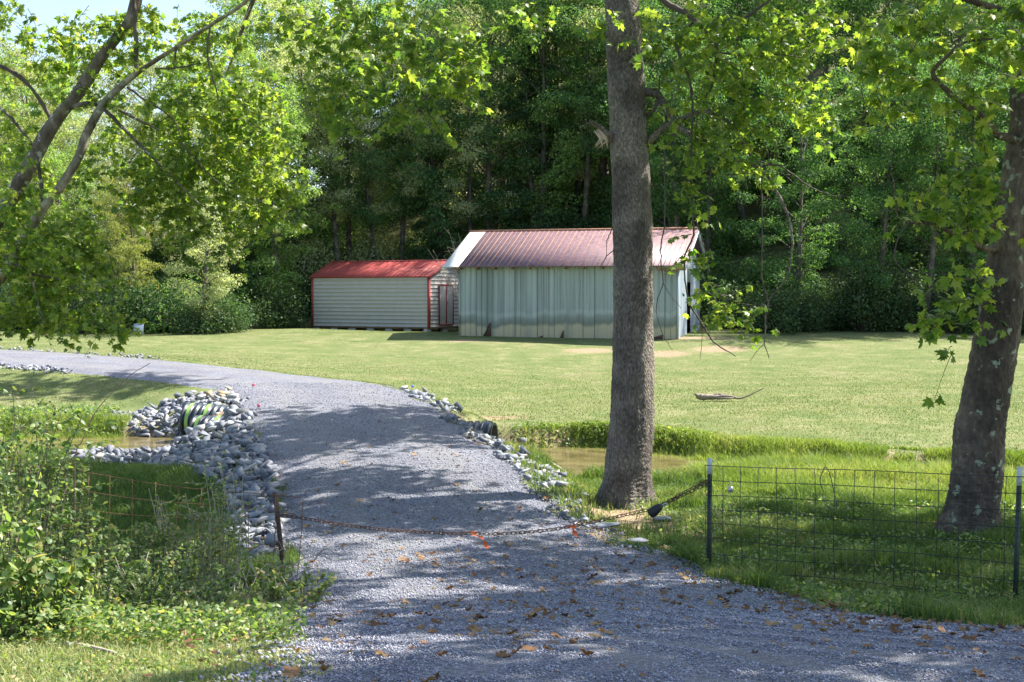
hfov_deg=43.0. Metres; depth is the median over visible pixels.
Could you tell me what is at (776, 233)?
bush
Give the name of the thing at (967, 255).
forest tree
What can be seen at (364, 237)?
bush
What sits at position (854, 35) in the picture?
forest tree
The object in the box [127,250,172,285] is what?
bush
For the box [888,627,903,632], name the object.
fallen leaf
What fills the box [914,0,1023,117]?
forest tree
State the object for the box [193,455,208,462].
rock
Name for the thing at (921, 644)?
fallen leaf
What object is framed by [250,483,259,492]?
rock
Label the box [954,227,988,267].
bush
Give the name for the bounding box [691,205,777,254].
bush
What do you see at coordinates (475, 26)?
forest tree
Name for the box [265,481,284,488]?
rock
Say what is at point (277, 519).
rusty wire fence
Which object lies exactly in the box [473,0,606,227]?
forest tree
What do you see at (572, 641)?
fallen leaf
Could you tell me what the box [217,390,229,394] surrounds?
sandstone rock
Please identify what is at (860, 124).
bush
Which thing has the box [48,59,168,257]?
forest tree
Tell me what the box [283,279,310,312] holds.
bush
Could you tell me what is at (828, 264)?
bush
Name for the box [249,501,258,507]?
rock
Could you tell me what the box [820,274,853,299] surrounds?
bush
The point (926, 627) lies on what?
fallen leaf
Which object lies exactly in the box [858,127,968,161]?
bush
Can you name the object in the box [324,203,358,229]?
bush
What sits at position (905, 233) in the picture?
forest tree
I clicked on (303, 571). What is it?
dead twig
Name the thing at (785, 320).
bush
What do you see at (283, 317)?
bush
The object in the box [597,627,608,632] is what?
fallen leaf
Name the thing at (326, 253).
bush
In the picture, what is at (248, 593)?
shrub
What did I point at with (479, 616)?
fallen leaf
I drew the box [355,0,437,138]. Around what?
forest tree
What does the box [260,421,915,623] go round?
gravel weeds
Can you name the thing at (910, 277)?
bush
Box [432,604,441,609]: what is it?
fallen leaf
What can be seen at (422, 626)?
fallen leaf
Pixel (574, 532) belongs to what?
flagging ribbon
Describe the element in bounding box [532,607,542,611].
fallen leaf
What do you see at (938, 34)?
forest tree
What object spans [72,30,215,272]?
forest tree
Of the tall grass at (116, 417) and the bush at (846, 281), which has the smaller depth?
the tall grass at (116, 417)
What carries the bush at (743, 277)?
on the ground at (688, 348)
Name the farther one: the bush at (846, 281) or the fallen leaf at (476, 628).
the bush at (846, 281)
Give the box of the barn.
[442,227,709,338]
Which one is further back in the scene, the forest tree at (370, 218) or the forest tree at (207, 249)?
the forest tree at (370, 218)
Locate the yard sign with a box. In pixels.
[133,323,143,333]
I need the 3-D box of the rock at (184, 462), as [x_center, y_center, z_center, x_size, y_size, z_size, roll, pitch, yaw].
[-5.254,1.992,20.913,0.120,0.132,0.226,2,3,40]
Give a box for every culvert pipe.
[179,403,467,435]
[188,415,497,438]
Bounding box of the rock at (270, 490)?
[264,487,283,496]
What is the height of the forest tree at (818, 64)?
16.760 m
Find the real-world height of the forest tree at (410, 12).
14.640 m
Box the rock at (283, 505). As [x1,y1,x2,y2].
[272,501,286,508]
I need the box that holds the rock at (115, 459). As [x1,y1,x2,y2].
[112,457,119,462]
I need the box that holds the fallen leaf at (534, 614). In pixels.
[525,612,536,619]
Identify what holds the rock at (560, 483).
on the ground at (688, 348)
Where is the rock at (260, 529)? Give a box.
[250,527,265,536]
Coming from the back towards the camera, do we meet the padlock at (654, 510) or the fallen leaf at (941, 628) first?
the padlock at (654, 510)
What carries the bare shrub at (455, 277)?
on the ground at (688, 348)
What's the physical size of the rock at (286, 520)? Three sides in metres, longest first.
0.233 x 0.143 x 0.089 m
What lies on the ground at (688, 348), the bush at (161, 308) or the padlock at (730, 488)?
the bush at (161, 308)
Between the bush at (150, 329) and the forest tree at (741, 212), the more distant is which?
the forest tree at (741, 212)
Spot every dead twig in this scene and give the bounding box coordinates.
[224,547,247,587]
[244,557,253,598]
[265,535,305,580]
[280,554,339,596]
[285,543,338,574]
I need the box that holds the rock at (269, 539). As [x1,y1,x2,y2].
[264,533,277,545]
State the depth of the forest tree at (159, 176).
91.36 m
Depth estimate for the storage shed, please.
63.55 m
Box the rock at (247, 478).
[243,476,257,480]
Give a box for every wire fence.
[6,464,302,580]
[705,458,1023,599]
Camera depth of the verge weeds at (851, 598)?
13.89 m
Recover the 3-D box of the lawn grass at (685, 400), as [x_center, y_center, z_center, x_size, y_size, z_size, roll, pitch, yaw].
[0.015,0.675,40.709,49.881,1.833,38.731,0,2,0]
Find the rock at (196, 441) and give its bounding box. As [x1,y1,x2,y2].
[192,439,203,443]
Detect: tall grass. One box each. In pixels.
[0,410,133,439]
[517,420,1023,507]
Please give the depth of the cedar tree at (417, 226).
72.21 m
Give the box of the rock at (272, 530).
[268,526,275,533]
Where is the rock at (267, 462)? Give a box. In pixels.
[256,459,272,472]
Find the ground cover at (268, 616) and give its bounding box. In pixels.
[0,591,309,648]
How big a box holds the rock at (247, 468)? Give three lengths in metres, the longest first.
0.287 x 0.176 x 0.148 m
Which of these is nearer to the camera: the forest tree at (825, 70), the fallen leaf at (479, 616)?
the fallen leaf at (479, 616)
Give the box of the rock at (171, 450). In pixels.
[169,446,175,453]
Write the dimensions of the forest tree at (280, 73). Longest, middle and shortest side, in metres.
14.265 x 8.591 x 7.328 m
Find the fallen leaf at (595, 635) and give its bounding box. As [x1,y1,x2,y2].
[590,633,602,637]
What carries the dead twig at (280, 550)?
on the ground at (688, 348)
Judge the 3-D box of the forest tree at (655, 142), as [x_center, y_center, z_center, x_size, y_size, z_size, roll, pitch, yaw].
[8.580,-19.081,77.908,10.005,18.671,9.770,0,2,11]
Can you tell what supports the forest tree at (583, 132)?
on the ground at (688, 348)
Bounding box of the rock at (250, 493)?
[239,491,258,497]
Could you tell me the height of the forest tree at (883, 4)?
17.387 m
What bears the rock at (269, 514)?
on the ground at (688, 348)
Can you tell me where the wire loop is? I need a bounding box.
[820,466,836,509]
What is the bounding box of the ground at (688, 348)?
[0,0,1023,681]
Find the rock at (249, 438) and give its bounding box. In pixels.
[237,437,255,442]
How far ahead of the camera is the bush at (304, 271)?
71.61 m
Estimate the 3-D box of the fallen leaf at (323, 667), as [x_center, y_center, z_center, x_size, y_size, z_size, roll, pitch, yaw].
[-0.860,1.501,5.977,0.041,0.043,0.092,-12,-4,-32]
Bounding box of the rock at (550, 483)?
[546,480,556,486]
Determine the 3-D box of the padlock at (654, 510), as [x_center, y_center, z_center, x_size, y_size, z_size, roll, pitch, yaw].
[1.447,1.681,12.928,0.201,0.148,0.102,0,2,0]
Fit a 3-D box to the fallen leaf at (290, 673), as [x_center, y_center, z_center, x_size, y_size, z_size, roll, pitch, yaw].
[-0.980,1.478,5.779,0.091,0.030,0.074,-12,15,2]
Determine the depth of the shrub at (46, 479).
13.96 m
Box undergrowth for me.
[10,533,215,618]
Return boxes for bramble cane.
[74,363,149,546]
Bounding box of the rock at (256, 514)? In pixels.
[249,510,264,518]
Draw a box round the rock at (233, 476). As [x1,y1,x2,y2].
[219,473,237,483]
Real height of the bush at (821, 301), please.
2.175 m
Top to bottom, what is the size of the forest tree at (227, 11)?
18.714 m
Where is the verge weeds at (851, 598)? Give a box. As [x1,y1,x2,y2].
[631,492,1023,620]
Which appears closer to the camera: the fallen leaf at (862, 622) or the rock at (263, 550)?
the fallen leaf at (862, 622)
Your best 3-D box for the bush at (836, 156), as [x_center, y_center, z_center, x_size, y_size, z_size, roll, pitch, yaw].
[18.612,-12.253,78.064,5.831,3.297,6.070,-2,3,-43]
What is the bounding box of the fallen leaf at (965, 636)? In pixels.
[959,634,977,640]
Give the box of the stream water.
[0,436,716,474]
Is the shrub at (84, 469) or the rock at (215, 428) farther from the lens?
the rock at (215, 428)
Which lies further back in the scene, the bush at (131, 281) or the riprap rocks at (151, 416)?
the bush at (131, 281)
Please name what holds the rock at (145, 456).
on the riprap rocks at (151, 416)
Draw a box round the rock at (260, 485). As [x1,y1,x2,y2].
[245,483,264,488]
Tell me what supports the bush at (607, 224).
on the ground at (688, 348)
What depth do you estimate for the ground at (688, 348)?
40.29 m
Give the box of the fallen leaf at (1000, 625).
[997,623,1010,629]
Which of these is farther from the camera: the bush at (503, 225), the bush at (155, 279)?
the bush at (503, 225)
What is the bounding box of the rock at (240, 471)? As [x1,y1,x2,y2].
[236,467,245,477]
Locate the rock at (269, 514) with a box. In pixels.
[260,513,274,521]
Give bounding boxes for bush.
[0,276,34,307]
[0,282,57,330]
[15,305,69,331]
[50,276,132,332]
[61,273,141,334]
[96,275,161,298]
[101,277,158,329]
[104,283,176,333]
[105,299,174,333]
[111,235,182,282]
[122,271,253,333]
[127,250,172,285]
[128,264,182,295]
[129,272,200,333]
[152,216,264,284]
[152,259,200,287]
[157,301,234,334]
[164,250,300,302]
[185,297,258,334]
[194,287,248,326]
[206,283,269,328]
[213,196,256,263]
[222,215,284,256]
[235,225,322,277]
[243,273,312,328]
[278,223,362,298]
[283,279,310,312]
[284,232,342,264]
[286,212,375,242]
[288,260,319,309]
[320,224,383,257]
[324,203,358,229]
[338,217,393,260]
[340,222,414,260]
[371,233,446,260]
[382,216,430,257]
[383,175,413,209]
[409,149,467,199]
[434,184,515,242]
[448,175,492,198]
[451,213,518,252]
[456,169,528,229]
[498,131,536,188]
[507,186,603,228]
[531,204,599,228]
[549,145,611,181]
[558,181,609,219]
[562,212,611,228]
[596,210,611,227]
[600,190,694,226]
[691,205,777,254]
[694,146,793,201]
[700,257,776,298]
[700,270,728,317]
[700,279,769,328]
[711,247,810,286]
[733,288,821,335]
[736,202,820,244]
[738,278,819,330]
[750,98,790,169]
[756,301,830,332]
[765,104,828,155]
[771,175,832,194]
[775,116,873,161]
[782,230,872,269]
[786,271,844,331]
[788,285,841,330]
[805,195,869,250]
[810,278,852,301]
[812,271,893,330]
[818,298,859,330]
[820,240,914,331]
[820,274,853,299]
[824,97,866,127]
[829,155,924,229]
[831,243,930,331]
[846,117,872,156]
[849,221,935,264]
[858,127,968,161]
[860,252,935,310]
[885,290,931,331]
[889,222,987,270]
[891,173,943,245]
[896,280,934,306]
[900,289,947,330]
[910,270,981,334]
[915,268,968,329]
[932,250,979,325]
[935,259,980,332]
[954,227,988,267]
[1021,311,1023,334]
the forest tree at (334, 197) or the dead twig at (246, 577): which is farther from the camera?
the forest tree at (334, 197)
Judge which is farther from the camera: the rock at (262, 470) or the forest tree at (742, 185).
the forest tree at (742, 185)
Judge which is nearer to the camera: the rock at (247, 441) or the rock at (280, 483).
the rock at (280, 483)
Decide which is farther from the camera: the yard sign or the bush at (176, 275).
the bush at (176, 275)
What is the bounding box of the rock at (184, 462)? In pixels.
[179,461,192,466]
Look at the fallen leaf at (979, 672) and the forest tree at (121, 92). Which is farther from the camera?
the forest tree at (121, 92)
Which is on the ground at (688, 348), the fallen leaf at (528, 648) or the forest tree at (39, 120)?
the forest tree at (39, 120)
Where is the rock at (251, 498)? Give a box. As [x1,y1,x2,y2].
[249,496,255,501]
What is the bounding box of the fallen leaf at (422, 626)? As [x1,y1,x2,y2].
[417,623,424,629]
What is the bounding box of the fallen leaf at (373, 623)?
[368,619,381,626]
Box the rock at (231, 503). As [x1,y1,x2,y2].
[229,499,247,507]
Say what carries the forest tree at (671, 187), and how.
on the ground at (688, 348)
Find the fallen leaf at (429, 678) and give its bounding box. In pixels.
[421,676,435,681]
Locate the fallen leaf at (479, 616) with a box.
[476,614,487,618]
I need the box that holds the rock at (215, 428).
[207,426,218,431]
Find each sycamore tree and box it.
[0,0,319,358]
[228,0,882,509]
[835,0,1023,534]
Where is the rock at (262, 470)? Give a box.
[257,467,265,473]
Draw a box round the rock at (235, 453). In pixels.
[228,447,239,457]
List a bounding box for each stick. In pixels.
[65,641,116,653]
[314,548,339,559]
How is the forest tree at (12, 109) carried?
on the ground at (688, 348)
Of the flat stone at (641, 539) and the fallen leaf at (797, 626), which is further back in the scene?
the flat stone at (641, 539)
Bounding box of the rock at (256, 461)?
[251,459,262,463]
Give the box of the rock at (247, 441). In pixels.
[239,439,252,442]
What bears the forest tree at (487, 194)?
on the ground at (688, 348)
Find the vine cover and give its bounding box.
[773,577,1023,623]
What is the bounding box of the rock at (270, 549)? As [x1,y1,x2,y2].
[259,547,272,553]
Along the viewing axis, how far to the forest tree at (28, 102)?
81.93 m
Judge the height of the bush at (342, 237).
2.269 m
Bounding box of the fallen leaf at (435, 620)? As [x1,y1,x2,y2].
[431,618,442,623]
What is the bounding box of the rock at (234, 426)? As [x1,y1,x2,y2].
[225,423,239,432]
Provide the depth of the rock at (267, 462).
19.51 m
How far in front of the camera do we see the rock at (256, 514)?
16.03 m
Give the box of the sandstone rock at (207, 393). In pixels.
[204,390,212,395]
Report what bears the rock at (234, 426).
on the riprap rocks at (151, 416)
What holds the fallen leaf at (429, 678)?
on the gravel driveway
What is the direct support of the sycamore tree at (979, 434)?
on the ground at (688, 348)
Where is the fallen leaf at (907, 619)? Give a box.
[900,617,913,623]
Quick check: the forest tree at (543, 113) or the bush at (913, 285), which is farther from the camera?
the forest tree at (543, 113)
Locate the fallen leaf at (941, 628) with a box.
[937,625,945,631]
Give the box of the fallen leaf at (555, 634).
[550,632,565,638]
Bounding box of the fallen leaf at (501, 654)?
[495,651,510,657]
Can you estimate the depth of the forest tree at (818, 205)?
56.87 m
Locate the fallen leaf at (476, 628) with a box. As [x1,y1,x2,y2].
[471,624,482,631]
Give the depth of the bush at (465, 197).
83.92 m
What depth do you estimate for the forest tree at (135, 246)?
58.65 m
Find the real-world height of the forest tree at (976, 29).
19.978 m
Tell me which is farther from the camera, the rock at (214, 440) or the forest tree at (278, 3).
the forest tree at (278, 3)
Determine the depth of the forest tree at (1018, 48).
57.37 m
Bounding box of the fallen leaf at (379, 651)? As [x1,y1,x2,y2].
[375,649,389,657]
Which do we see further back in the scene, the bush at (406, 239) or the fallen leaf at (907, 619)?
the bush at (406, 239)
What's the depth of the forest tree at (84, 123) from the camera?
66.35 m
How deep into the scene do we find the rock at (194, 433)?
23.82 m
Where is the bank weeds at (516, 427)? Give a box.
[510,420,711,453]
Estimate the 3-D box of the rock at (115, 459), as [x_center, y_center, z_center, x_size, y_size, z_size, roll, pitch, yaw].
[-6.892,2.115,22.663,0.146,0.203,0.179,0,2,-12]
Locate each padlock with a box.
[647,503,667,517]
[728,482,732,491]
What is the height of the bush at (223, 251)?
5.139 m
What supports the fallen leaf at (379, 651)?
on the gravel driveway
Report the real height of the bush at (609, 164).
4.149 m
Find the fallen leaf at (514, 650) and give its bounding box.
[510,646,521,653]
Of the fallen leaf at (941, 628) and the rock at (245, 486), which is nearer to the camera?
the fallen leaf at (941, 628)
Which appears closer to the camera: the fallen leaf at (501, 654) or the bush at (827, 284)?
the fallen leaf at (501, 654)
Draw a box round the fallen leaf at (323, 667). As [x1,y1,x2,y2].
[318,664,327,670]
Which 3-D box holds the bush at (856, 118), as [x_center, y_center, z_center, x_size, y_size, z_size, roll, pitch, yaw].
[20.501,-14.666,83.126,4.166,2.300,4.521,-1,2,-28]
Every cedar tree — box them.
[407,135,461,259]
[482,34,574,229]
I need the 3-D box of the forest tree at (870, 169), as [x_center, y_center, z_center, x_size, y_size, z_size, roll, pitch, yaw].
[15.615,-5.768,55.017,5.975,11.133,6.455,5,4,35]
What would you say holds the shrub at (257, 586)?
on the ground at (688, 348)
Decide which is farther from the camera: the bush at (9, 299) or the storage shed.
the storage shed
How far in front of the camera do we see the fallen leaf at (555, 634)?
7.09 m
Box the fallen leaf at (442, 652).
[437,651,447,655]
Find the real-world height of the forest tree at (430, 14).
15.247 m
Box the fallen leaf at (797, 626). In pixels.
[792,624,801,631]
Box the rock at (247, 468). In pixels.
[243,463,256,471]
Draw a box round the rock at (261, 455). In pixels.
[259,453,268,458]
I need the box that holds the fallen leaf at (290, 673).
[283,669,300,677]
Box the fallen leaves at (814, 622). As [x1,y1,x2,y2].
[32,420,1021,677]
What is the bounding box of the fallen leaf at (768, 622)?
[764,620,779,625]
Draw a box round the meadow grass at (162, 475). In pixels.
[0,445,308,604]
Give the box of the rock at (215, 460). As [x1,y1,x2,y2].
[211,456,220,462]
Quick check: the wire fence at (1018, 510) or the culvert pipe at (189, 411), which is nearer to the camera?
the wire fence at (1018, 510)
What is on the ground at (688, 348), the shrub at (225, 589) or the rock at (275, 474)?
the shrub at (225, 589)
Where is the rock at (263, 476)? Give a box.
[256,472,269,478]
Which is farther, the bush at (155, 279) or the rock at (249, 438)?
the bush at (155, 279)
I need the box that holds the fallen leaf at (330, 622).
[327,620,336,624]
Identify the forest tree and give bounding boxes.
[0,30,75,165]
[0,41,93,232]
[0,47,25,171]
[0,53,84,206]
[0,58,121,265]
[0,91,76,260]
[0,103,81,285]
[0,139,110,286]
[11,58,111,234]
[30,103,139,273]
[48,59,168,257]
[59,98,180,285]
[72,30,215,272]
[80,164,156,303]
[83,150,174,298]
[105,49,217,278]
[121,91,193,264]
[138,40,280,300]
[147,100,280,333]
[156,20,318,297]
[178,0,336,241]
[204,82,343,325]
[205,0,329,224]
[205,0,379,267]
[262,92,358,274]
[263,27,399,260]
[274,0,424,237]
[275,41,413,260]
[286,0,399,194]
[303,67,437,260]
[341,49,474,259]
[354,0,508,259]
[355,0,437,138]
[372,0,493,221]
[380,1,499,231]
[403,0,586,239]
[421,0,502,106]
[421,0,553,205]
[421,65,528,233]
[440,0,536,183]
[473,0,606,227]
[479,0,606,164]
[500,0,663,206]
[505,0,647,221]
[513,0,652,196]
[524,0,667,226]
[553,1,668,224]
[579,0,734,230]
[594,28,752,226]
[640,0,810,230]
[642,0,677,161]
[646,38,777,295]
[650,0,785,229]
[666,0,815,204]
[726,0,854,168]
[729,66,866,302]
[740,0,851,148]
[742,0,893,232]
[784,0,908,175]
[793,0,843,75]
[795,0,966,238]
[813,67,951,331]
[818,0,986,203]
[849,33,1009,331]
[851,0,1022,253]
[881,38,1015,332]
[891,0,1013,72]
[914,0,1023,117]
[929,0,1022,129]
[940,37,1020,258]
[965,0,1023,197]
[978,43,1020,183]
[980,0,1022,174]
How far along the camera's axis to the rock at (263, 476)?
18.85 m
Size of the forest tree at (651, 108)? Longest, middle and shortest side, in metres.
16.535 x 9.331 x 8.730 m
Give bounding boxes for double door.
[439,284,453,324]
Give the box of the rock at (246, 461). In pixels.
[238,458,250,464]
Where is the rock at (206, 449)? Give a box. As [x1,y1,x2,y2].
[197,447,214,452]
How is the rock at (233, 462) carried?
on the riprap rocks at (151, 416)
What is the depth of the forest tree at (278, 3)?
72.48 m
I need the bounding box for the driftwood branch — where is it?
[694,387,764,399]
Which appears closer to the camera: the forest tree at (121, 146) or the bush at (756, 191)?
the forest tree at (121, 146)
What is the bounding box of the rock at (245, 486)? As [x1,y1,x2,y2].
[239,483,247,489]
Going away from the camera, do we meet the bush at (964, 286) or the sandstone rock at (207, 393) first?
the sandstone rock at (207, 393)
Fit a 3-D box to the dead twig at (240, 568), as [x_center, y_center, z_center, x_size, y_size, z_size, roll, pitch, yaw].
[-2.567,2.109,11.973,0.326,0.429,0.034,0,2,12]
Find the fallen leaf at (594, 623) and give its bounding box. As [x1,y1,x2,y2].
[590,620,601,625]
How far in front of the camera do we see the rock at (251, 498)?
16.96 m
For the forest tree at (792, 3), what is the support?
on the ground at (688, 348)
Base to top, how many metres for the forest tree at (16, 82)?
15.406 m
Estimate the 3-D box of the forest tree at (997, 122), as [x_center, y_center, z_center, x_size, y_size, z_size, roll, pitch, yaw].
[21.990,-6.784,56.221,7.759,13.382,7.182,-1,2,22]
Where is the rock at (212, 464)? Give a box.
[208,458,222,467]
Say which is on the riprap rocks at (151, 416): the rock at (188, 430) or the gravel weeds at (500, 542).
the rock at (188, 430)
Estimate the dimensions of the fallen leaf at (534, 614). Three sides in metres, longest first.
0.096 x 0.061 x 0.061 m
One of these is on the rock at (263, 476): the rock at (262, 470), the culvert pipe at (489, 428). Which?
the rock at (262, 470)
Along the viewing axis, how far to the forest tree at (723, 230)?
64.30 m
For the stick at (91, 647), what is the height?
0.056 m
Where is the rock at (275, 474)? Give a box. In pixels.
[263,471,279,480]
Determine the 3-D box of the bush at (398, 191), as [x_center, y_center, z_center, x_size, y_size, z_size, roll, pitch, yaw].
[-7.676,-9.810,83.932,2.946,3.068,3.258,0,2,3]
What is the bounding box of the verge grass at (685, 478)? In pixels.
[503,439,1023,629]
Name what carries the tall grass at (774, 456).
on the ground at (688, 348)
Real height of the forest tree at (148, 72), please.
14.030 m
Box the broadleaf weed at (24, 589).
[0,511,83,643]
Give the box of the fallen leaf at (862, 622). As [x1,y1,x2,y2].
[859,620,868,624]
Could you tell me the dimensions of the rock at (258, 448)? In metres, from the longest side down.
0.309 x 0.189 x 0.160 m
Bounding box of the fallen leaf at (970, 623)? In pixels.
[967,621,977,626]
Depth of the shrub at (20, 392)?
12.76 m
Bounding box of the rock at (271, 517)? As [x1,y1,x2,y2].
[267,515,274,520]
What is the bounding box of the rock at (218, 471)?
[216,469,228,474]
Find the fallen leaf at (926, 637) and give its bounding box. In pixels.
[921,633,933,640]
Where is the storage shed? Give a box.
[309,260,458,328]
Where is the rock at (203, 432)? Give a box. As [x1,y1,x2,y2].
[198,430,213,438]
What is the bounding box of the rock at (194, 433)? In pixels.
[190,429,197,442]
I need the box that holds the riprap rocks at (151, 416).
[0,346,623,555]
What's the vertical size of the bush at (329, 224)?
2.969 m
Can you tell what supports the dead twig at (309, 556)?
on the ground at (688, 348)
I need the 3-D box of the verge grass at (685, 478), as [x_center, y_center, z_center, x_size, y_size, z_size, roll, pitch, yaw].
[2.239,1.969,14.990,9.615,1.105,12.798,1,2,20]
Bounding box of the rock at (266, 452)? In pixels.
[256,450,271,457]
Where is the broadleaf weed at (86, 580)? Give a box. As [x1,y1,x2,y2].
[18,547,100,637]
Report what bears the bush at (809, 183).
on the ground at (688, 348)
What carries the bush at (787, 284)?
on the ground at (688, 348)
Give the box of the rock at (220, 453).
[214,449,230,455]
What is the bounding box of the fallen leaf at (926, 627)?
[921,624,932,629]
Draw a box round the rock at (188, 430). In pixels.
[184,427,192,434]
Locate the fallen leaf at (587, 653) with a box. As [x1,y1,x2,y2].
[580,646,593,655]
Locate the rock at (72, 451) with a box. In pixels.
[66,450,79,453]
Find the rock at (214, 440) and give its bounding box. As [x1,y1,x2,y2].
[206,438,218,442]
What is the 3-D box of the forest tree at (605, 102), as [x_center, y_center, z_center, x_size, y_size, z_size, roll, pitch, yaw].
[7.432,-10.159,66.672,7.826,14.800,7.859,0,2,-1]
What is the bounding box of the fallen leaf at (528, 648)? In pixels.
[522,645,537,650]
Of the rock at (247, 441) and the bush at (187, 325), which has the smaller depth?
the rock at (247, 441)
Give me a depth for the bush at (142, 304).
56.64 m
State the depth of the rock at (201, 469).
19.34 m
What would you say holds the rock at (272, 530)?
on the ground at (688, 348)
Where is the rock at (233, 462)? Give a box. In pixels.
[224,460,237,464]
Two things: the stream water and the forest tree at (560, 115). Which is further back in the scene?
the forest tree at (560, 115)
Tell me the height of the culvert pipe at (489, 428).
0.742 m
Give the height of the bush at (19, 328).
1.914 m
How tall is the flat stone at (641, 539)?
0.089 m
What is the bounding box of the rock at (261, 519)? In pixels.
[251,516,267,527]
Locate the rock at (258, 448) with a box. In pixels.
[251,445,265,451]
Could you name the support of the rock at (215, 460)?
on the rock at (212, 464)
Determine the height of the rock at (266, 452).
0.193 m
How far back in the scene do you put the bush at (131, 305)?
56.91 m
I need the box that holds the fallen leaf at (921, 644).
[916,642,931,646]
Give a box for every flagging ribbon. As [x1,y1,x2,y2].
[471,531,488,548]
[566,524,577,537]
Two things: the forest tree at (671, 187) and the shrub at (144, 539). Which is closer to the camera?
the shrub at (144, 539)
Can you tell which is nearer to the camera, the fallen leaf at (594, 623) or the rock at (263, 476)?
the fallen leaf at (594, 623)
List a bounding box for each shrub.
[0,386,61,570]
[0,398,101,570]
[0,406,128,594]
[0,494,125,589]
[2,448,113,560]
[15,537,201,623]
[52,517,179,599]
[63,548,244,617]
[93,507,207,604]
[131,488,247,602]
[171,449,267,595]
[175,568,272,610]
[224,549,316,602]
[264,569,337,607]
[429,230,460,308]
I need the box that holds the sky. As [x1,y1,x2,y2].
[0,0,442,222]
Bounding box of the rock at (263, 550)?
[256,548,268,552]
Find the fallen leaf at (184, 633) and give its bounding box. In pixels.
[182,629,194,635]
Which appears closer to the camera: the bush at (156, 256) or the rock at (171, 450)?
the rock at (171, 450)
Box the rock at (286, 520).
[282,518,290,523]
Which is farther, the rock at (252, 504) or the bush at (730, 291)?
the bush at (730, 291)
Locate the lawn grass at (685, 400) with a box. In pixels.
[0,328,1023,458]
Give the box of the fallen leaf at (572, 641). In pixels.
[569,637,578,643]
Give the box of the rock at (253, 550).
[249,546,267,555]
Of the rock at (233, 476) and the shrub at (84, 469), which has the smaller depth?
the shrub at (84, 469)
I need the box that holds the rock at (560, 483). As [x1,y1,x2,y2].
[555,480,568,488]
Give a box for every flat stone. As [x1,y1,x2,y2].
[593,522,620,528]
[628,537,649,543]
[653,516,670,520]
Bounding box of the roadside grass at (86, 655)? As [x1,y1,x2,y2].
[0,560,316,681]
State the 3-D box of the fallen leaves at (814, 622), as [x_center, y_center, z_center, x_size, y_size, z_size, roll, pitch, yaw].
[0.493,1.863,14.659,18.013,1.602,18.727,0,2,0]
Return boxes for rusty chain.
[280,479,707,535]
[661,483,706,504]
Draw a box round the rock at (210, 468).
[198,467,213,477]
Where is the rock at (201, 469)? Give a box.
[198,466,212,475]
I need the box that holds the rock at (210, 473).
[206,470,220,477]
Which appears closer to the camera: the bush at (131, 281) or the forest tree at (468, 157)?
the bush at (131, 281)
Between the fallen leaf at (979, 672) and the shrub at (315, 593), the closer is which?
the fallen leaf at (979, 672)
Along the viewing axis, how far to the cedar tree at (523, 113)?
72.15 m
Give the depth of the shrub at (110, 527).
10.64 m
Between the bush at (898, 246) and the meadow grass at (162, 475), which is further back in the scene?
the bush at (898, 246)
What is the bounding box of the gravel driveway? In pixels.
[0,349,1023,681]
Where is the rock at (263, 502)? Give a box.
[259,499,270,504]
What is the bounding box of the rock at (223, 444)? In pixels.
[219,441,228,446]
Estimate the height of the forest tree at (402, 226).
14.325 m
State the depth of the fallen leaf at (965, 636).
6.82 m
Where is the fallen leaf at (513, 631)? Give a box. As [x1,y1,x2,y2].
[507,629,517,634]
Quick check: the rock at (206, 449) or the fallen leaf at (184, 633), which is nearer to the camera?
the fallen leaf at (184, 633)
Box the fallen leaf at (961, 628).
[958,624,965,630]
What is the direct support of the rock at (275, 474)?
on the riprap rocks at (151, 416)
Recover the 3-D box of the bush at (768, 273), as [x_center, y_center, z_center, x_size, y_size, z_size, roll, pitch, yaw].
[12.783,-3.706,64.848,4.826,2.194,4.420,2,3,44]
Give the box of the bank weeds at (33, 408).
[0,401,127,438]
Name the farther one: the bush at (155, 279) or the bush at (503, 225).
the bush at (503, 225)
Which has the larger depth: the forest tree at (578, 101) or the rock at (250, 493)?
the forest tree at (578, 101)
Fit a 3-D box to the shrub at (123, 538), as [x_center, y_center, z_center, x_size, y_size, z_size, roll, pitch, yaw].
[-3.552,2.047,11.518,1.157,0.909,1.055,0,2,0]
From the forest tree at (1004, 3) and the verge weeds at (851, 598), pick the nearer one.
the verge weeds at (851, 598)
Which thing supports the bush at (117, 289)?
on the ground at (688, 348)
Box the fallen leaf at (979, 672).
[972,668,985,677]
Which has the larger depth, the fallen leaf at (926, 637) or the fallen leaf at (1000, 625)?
the fallen leaf at (1000, 625)
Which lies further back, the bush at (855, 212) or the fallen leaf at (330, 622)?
the bush at (855, 212)
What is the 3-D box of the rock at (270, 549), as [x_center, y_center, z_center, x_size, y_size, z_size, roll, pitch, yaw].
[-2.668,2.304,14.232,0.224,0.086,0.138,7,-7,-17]
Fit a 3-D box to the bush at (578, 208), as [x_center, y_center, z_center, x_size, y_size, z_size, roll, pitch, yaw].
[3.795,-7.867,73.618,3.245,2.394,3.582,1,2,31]
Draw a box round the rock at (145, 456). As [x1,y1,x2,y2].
[141,451,153,460]
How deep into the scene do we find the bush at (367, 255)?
72.57 m
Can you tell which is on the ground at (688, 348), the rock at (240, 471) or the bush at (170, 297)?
the bush at (170, 297)

